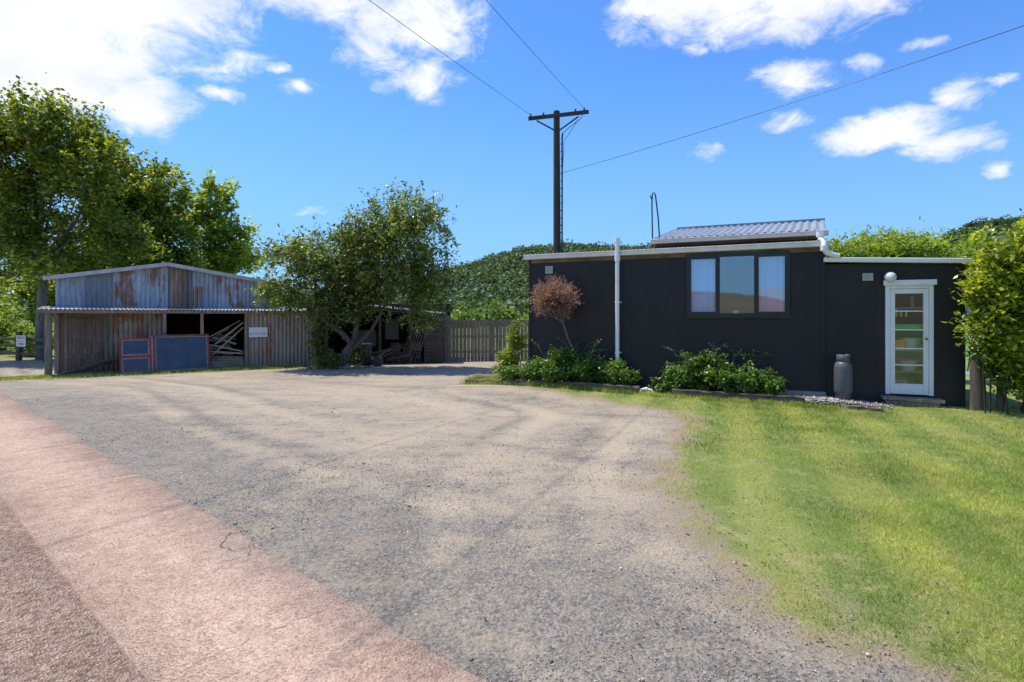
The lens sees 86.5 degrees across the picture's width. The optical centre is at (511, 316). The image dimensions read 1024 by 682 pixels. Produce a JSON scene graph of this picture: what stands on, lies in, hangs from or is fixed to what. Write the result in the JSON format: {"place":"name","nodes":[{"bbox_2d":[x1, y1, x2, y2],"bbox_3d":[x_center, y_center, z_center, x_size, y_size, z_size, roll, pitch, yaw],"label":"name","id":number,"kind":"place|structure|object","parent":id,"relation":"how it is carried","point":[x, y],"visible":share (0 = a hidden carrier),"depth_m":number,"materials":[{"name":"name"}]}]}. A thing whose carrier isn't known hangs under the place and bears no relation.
{"place":"outdoors","nodes":[
{"label":"outdoors","id":0,"kind":"place"},
{"bbox_2d":[0,363,315,380],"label":"verge grass","id":1,"kind":"structure","parent":0,"point":[106,374],"depth_m":17.97,"materials":[{"name":"green plant"}]},
{"bbox_2d":[0,392,488,681],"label":"concrete path","id":2,"kind":"structure","parent":0,"point":[165,584],"depth_m":3.07,"materials":[{"name":"pink concrete"}]},
{"bbox_2d":[370,356,382,365],"bbox_3d":[-5.200,1.715,20.900,0.500,0.370,0.500,0,0,0],"label":"black tyre planter","id":3,"kind":"object","parent":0,"point":[376,360],"visible":0.95,"depth_m":20.71,"materials":[{"name":"black rubber"}]},
{"bbox_2d":[0,350,954,681],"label":"gravel driveway","id":4,"kind":"structure","parent":0,"point":[384,564],"depth_m":4.56,"materials":[{"name":"grey gravel"}]},
{"bbox_2d":[0,332,44,361],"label":"post and rail fence","id":5,"kind":"object","parent":4,"relation":"on","point":[18,353],"visible":0.59,"depth_m":23.41,"materials":[{"name":"grey wood"}]},
{"bbox_2d":[16,335,25,346],"bbox_3d":[-20.852,1.035,23.093,0.640,0.470,0.015,0,0,21],"label":"private sign","id":6,"kind":"object","parent":5,"relation":"attached to","point":[20,340],"visible":1,"depth_m":23.08,"materials":[{"name":"white paint"}]},
{"bbox_2d":[0,72,171,359],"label":"broadleaf tree","id":7,"kind":"object","parent":4,"relation":"on","point":[86,155],"visible":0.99,"depth_m":23.47,"materials":[{"name":"green plant"}]},
{"bbox_2d":[50,151,212,292],"bbox_3d":[-20.995,-3.549,29.944,8.776,11.097,4.895,0,0,0],"label":"broadleaf tree","id":8,"kind":"object","parent":4,"relation":"on","point":[152,197],"visible":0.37,"depth_m":29.58,"materials":[{"name":"green plant"}]},
{"bbox_2d":[119,334,209,372],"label":"sashes","id":9,"kind":"object","parent":4,"relation":"on","point":[151,356],"visible":0.81,"depth_m":18.36,"materials":[{"name":"red paint"}]},
{"bbox_2d":[123,337,206,371],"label":"panes","id":10,"kind":"object","parent":9,"relation":"in","point":[172,353],"visible":1,"depth_m":18.75,"materials":[{"name":"blue glass"}]},
{"bbox_2d":[37,262,316,374],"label":"corrugated iron shed","id":11,"kind":"structure","parent":4,"relation":"on","point":[144,301],"depth_m":19.58,"materials":[{"name":"grey metal"}]},
{"bbox_2d":[59,309,101,372],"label":"plank wall","id":12,"kind":"structure","parent":11,"relation":"in","point":[80,325],"depth_m":18.40,"materials":[{"name":"wood"}]},
{"bbox_2d":[249,327,267,337],"bbox_3d":[-9.550,0.600,20.470,0.640,0.400,0.022,0,0,-32],"label":"company sign","id":13,"kind":"object","parent":11,"relation":"attached to","point":[258,332],"visible":1,"depth_m":20.47,"materials":[{"name":"white metal"}]},
{"bbox_2d":[304,322,371,369],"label":"undergrowth","id":14,"kind":"object","parent":4,"relation":"on","point":[327,357],"visible":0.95,"depth_m":19.72,"materials":[{"name":"green plant"}]},
{"bbox_2d":[306,364,373,369],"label":"rocks","id":15,"kind":"object","parent":4,"relation":"on","point":[347,366],"visible":0.74,"depth_m":19.73,"materials":[{"name":"grey stone"}]},
{"bbox_2d":[244,176,461,366],"bbox_3d":[-5.697,-1.575,20.115,7.607,7.211,4.026,0,0,-8],"label":"laurel tree","id":16,"kind":"object","parent":4,"relation":"on","point":[369,273],"visible":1,"depth_m":19.43,"materials":[{"name":"green plant"}]},
{"bbox_2d":[358,343,372,364],"bbox_3d":[-5.750,1.470,21.300,0.560,0.860,0.551,0,0,0],"label":"steel drum","id":17,"kind":"object","parent":4,"relation":"on","point":[366,360],"visible":0.61,"depth_m":21.08,"materials":[{"name":"grey metal"}]},
{"bbox_2d":[317,303,450,362],"bbox_3d":[-5.454,0.620,23.731,5.503,2.761,4.254,0,0,0],"label":"open shelter","id":18,"kind":"object","parent":4,"relation":"on","point":[380,338],"visible":0.43,"depth_m":23.95,"materials":[{"name":"wood"}]},
{"bbox_2d":[391,343,405,363],"bbox_3d":[-4.565,1.474,21.874,0.428,0.853,0.484,0,0,31],"label":"outdoor chair","id":19,"kind":"object","parent":4,"relation":"on","point":[397,348],"visible":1,"depth_m":21.75,"materials":[{"name":"brown wood"}]},
{"bbox_2d":[408,343,420,363],"bbox_3d":[-3.937,1.474,21.973,0.428,0.853,0.484,0,0,-26],"label":"outdoor chair","id":20,"kind":"object","parent":4,"relation":"on","point":[415,347],"visible":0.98,"depth_m":21.85,"materials":[{"name":"brown wood"}]},
{"bbox_2d":[443,318,528,361],"bbox_3d":[-0.647,1.025,23.453,4.645,1.950,0.211,0,0,-6],"label":"paling fence","id":21,"kind":"object","parent":4,"relation":"on","point":[485,336],"visible":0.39,"depth_m":23.26,"materials":[{"name":"grey wood"}]},
{"bbox_2d":[461,379,845,409],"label":"weed tufts","id":22,"kind":"object","parent":4,"relation":"on","point":[705,397],"visible":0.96,"depth_m":10.69,"materials":[{"name":"green plant"}]},
{"bbox_2d":[292,0,1023,286],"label":"power pole","id":23,"kind":"object","parent":4,"relation":"on","point":[556,115],"visible":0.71,"depth_m":19.87,"materials":[{"name":"black wood"}]},
{"bbox_2d":[2,324,1011,371],"bbox_3d":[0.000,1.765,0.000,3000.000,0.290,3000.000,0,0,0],"label":"ground","id":24,"kind":"structure","parent":0,"point":[520,349],"depth_m":35.98,"materials":[{"name":"green plant"}]},
{"bbox_2d":[0,297,53,356],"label":"flowering shrub","id":25,"kind":"object","parent":24,"relation":"on","point":[9,327],"visible":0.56,"depth_m":27.83,"materials":[{"name":"green plant"}]},
{"bbox_2d":[0,234,281,348],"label":"background shrubs","id":26,"kind":"object","parent":24,"relation":"on","point":[21,291],"visible":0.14,"depth_m":35.46,"materials":[{"name":"green plant"}]},
{"bbox_2d":[175,166,265,275],"bbox_3d":[-18.669,-3.658,34.061,7.068,11.317,4.502,0,0,0],"label":"poplar tree","id":27,"kind":"object","parent":24,"relation":"on","point":[232,254],"visible":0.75,"depth_m":33.35,"materials":[{"name":"green plant"}]},
{"bbox_2d":[450,297,528,327],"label":"valley trees","id":28,"kind":"object","parent":24,"relation":"on","point":[489,312],"visible":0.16,"depth_m":95.52,"materials":[{"name":"green plant"}]},
{"bbox_2d":[0,0,1023,376],"label":"sky","id":29,"kind":"structure","parent":0,"point":[308,104],"materials":[{"name":"blue"}]},
{"bbox_2d":[7,212,1023,322],"bbox_3d":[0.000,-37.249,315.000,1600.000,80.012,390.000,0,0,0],"label":"forested hill","id":30,"kind":"structure","parent":0,"point":[504,275],"depth_m":290.89,"materials":[{"name":"green plant"}]},
{"bbox_2d":[517,374,1023,681],"bbox_3d":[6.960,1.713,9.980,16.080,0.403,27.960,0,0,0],"label":"lawn","id":31,"kind":"structure","parent":0,"point":[748,537],"depth_m":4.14,"materials":[{"name":"green plant"}]},
{"bbox_2d":[458,374,536,384],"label":"grass","id":32,"kind":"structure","parent":31,"relation":"on","point":[478,377],"depth_m":12.84,"materials":[{"name":"green plant"}]},
{"bbox_2d":[491,318,528,372],"bbox_3d":[-0.021,0.818,12.906,0.974,1.572,0.763,0,0,0],"label":"corner shrub","id":33,"kind":"object","parent":31,"relation":"on","point":[508,356],"visible":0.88,"depth_m":12.81,"materials":[{"name":"green plant"}]},
{"bbox_2d":[465,378,556,385],"bbox_3d":[-0.050,1.506,12.335,2.255,0.267,0.227,0,0,27],"label":"garden sleeper","id":34,"kind":"object","parent":31,"relation":"on","point":[502,380],"visible":0.43,"depth_m":12.21,"materials":[{"name":"brown wood"}]},
{"bbox_2d":[523,275,582,368],"bbox_3d":[0.961,0.252,12.066,1.317,2.506,1.198,0,0,20],"label":"bronze standard tree","id":35,"kind":"object","parent":31,"relation":"on","point":[553,292],"visible":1,"depth_m":11.90,"materials":[{"name":"brown plant"}]},
{"bbox_2d":[493,344,641,385],"bbox_3d":[1.155,1.170,11.921,3.338,1.132,1.170,0,0,17],"label":"garden shrub","id":36,"kind":"object","parent":31,"relation":"on","point":[567,368],"visible":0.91,"depth_m":11.73,"materials":[{"name":"green plant"}]},
{"bbox_2d":[527,337,610,358],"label":"arching shoots","id":37,"kind":"object","parent":36,"relation":"on","point":[594,350],"visible":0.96,"depth_m":11.82,"materials":[{"name":"green plant"}]},
{"bbox_2d":[557,380,639,392],"bbox_3d":[1.791,1.483,11.426,1.754,0.218,0.232,0,0,26],"label":"garden sleeper","id":38,"kind":"object","parent":31,"relation":"on","point":[607,385],"visible":0.56,"depth_m":11.29,"materials":[{"name":"wood"}]},
{"bbox_2d":[640,387,653,392],"bbox_3d":[2.776,1.532,11.210,0.330,0.164,0.086,0,0,30],"label":"drain pipe","id":39,"kind":"object","parent":31,"relation":"on","point":[644,389],"visible":0.52,"depth_m":11.18,"materials":[{"name":"white plastic"}]},
{"bbox_2d":[529,230,825,391],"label":"walls","id":40,"kind":"structure","parent":31,"relation":"on","point":[653,321],"depth_m":11.58,"materials":[{"name":"black wood"}]},
{"bbox_2d":[615,238,621,359],"bbox_3d":[2.312,-0.230,11.855,0.120,2.940,0.258,0,0,23],"label":"downpipe","id":41,"kind":"object","parent":40,"relation":"attached to","point":[617,260],"visible":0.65,"depth_m":11.75,"materials":[{"name":"white plastic"}]},
{"bbox_2d":[650,192,659,247],"bbox_3d":[3.301,-2.172,12.548,0.247,1.444,0.032,0,0,24],"label":"roof hoop pipe","id":42,"kind":"object","parent":40,"relation":"attached to","point":[652,214],"visible":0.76,"depth_m":12.56,"materials":[{"name":"black metal"}]},
{"bbox_2d":[528,236,819,263],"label":"fascia","id":43,"kind":"structure","parent":40,"relation":"attached to","point":[794,250],"depth_m":11.50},
{"bbox_2d":[527,240,820,257],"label":"roof","id":44,"kind":"structure","parent":40,"relation":"attached to","point":[654,248],"depth_m":11.84,"materials":[{"name":"metal"}]},
{"bbox_2d":[523,230,829,259],"bbox_3d":[3.233,-1.510,11.692,6.260,0.350,0.485,0,0,23],"label":"gutter","id":45,"kind":"object","parent":40,"relation":"attached to","point":[784,245],"visible":1,"depth_m":11.25,"materials":[{"name":"white plastic"}]},
{"bbox_2d":[816,231,839,257],"bbox_3d":[6.009,-1.365,10.339,0.370,0.549,0.437,0,0,23],"label":"gutter pipe","id":46,"kind":"object","parent":45,"relation":"attached to","point":[823,246],"visible":0.98,"depth_m":10.20,"materials":[{"name":"white plastic"}]},
{"bbox_2d":[545,266,872,280],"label":"wall vents","id":47,"kind":"structure","parent":40,"relation":"attached to","point":[865,276],"depth_m":10.15,"materials":[{"name":"black metal"}]},
{"bbox_2d":[720,256,753,312],"bbox_3d":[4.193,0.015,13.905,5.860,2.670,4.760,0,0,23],"label":"window pane","id":48,"kind":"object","parent":40,"relation":"attached to","point":[737,283],"visible":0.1,"depth_m":12.76,"materials":[{"name":"clear glass"}]},
{"bbox_2d":[684,251,791,317],"bbox_3d":[4.552,-0.630,11.027,2.010,1.320,0.115,0,0,23],"label":"window frame","id":49,"kind":"object","parent":40,"relation":"attached to","point":[756,313],"visible":1,"depth_m":10.93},
{"bbox_2d":[691,256,784,312],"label":"window panes","id":50,"kind":"object","parent":49,"relation":"attached to","point":[772,284],"visible":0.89,"depth_m":10.91,"materials":[{"name":"blue glass"}]},
{"bbox_2d":[652,220,825,238],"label":"roof","id":51,"kind":"structure","parent":40,"relation":"on","point":[757,228],"depth_m":12.40,"materials":[{"name":"grey metal"}]},
{"bbox_2d":[677,218,824,229],"bbox_3d":[6.032,-2.360,13.935,3.450,0.060,0.120,0,0,23],"label":"ridge cap","id":52,"kind":"object","parent":51,"relation":"on","point":[762,223],"visible":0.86,"depth_m":13.81,"materials":[{"name":"grey metal"}]},
{"bbox_2d":[648,350,790,395],"bbox_3d":[4.071,1.182,10.809,2.633,1.030,1.093,0,0,23],"label":"garden shrub","id":53,"kind":"object","parent":31,"relation":"on","point":[677,376],"visible":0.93,"depth_m":10.68,"materials":[{"name":"green plant"}]},
{"bbox_2d":[663,343,774,364],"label":"arching shoots","id":54,"kind":"object","parent":53,"relation":"attached to","point":[683,356],"visible":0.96,"depth_m":10.79,"materials":[{"name":"green plant"}]},
{"bbox_2d":[672,388,804,402],"bbox_3d":[4.250,1.529,10.341,2.315,0.215,0.230,0,0,22],"label":"garden sleeper","id":55,"kind":"object","parent":31,"relation":"on","point":[720,394],"visible":0.58,"depth_m":10.26,"materials":[{"name":"wood"}]},
{"bbox_2d":[454,386,1023,681],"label":"fallen leaves","id":56,"kind":"object","parent":31,"relation":"on","point":[882,640],"visible":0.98,"depth_m":3.27,"materials":[{"name":"brown plant"}]},
{"bbox_2d":[757,390,825,395],"bbox_3d":[5.434,1.670,10.611,1.200,0.460,0.046,0,0,24],"label":"footing","id":57,"kind":"object","parent":31,"relation":"on","point":[799,393],"visible":0.21,"depth_m":10.50,"materials":[{"name":"concrete"}]},
{"bbox_2d":[778,394,898,409],"bbox_3d":[5.724,1.539,10.002,2.392,0.138,1.266,0,0,26],"label":"stone rubble","id":58,"kind":"object","parent":31,"relation":"on","point":[816,398],"visible":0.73,"depth_m":9.76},
{"bbox_2d":[834,354,852,399],"bbox_3d":[6.056,1.123,10.030,0.299,0.855,0.410,0,0,-25],"label":"gas cylinder","id":59,"kind":"object","parent":58,"relation":"on","point":[843,377],"visible":0.95,"depth_m":9.87,"materials":[{"name":"grey metal"}]},
{"bbox_2d":[813,401,883,411],"bbox_3d":[5.825,1.572,9.466,1.059,0.110,0.189,0,0,36],"label":"garden sleeper","id":60,"kind":"object","parent":31,"relation":"on","point":[874,409],"visible":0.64,"depth_m":9.33,"materials":[{"name":"brown wood"}]},
{"bbox_2d":[826,263,965,406],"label":"lean to walls","id":61,"kind":"structure","parent":31,"relation":"on","point":[855,317],"depth_m":10.10,"materials":[{"name":"black wood"}]},
{"bbox_2d":[826,262,853,263],"bbox_3d":[7.694,-1.070,11.600,2.198,0.243,3.598,0,0,23],"label":"lean to roof","id":62,"kind":"object","parent":61,"relation":"on","point":[839,263],"visible":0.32,"depth_m":10.79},
{"bbox_2d":[884,272,896,281],"bbox_3d":[6.900,-0.720,9.919,0.196,0.196,0.197,0,0,23],"label":"porch light","id":63,"kind":"object","parent":61,"relation":"attached to","point":[890,276],"visible":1,"depth_m":9.86,"materials":[{"name":"white glass"}]},
{"bbox_2d":[823,257,971,262],"bbox_3d":[6.963,-1.028,9.912,2.240,0.194,0.120,0,0,23],"label":"lean to gutter","id":64,"kind":"object","parent":61,"relation":"attached to","point":[893,260],"visible":0.83,"depth_m":9.85,"materials":[{"name":"white metal"}]},
{"bbox_2d":[883,279,936,395],"bbox_3d":[7.217,0.378,9.889,0.795,2.085,0.160,0,0,23],"label":"glazed door","id":65,"kind":"structure","parent":61,"relation":"attached to","point":[892,289],"depth_m":9.85,"materials":[{"name":"white paint"}]},
{"bbox_2d":[895,288,925,383],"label":"pantry shelves","id":66,"kind":"object","parent":61,"relation":"in","point":[909,339],"visible":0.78,"depth_m":10.60,"materials":[{"name":"wood"}]},
{"bbox_2d":[880,395,944,407],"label":"step","id":67,"kind":"structure","parent":31,"relation":"on","point":[909,401],"depth_m":9.67,"materials":[{"name":"grey concrete"}]},
{"bbox_2d":[825,216,1018,370],"bbox_3d":[11.468,-0.618,15.848,6.816,4.444,3.644,0,0,0],"label":"acacia bush","id":68,"kind":"object","parent":31,"relation":"on","point":[887,245],"visible":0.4,"depth_m":15.37,"materials":[{"name":"green plant"}]},
{"bbox_2d":[940,208,1023,414],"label":"hedge bush","id":69,"kind":"object","parent":31,"relation":"on","point":[996,282],"visible":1,"depth_m":8.81,"materials":[{"name":"green plant"}]},
{"bbox_2d":[969,356,1004,411],"bbox_3d":[8.096,1.290,9.201,0.584,1.227,0.332,0,0,11],"label":"timber post","id":70,"kind":"object","parent":31,"relation":"on","point":[976,403],"visible":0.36,"depth_m":9.20,"materials":[{"name":"wood"}]}
]}

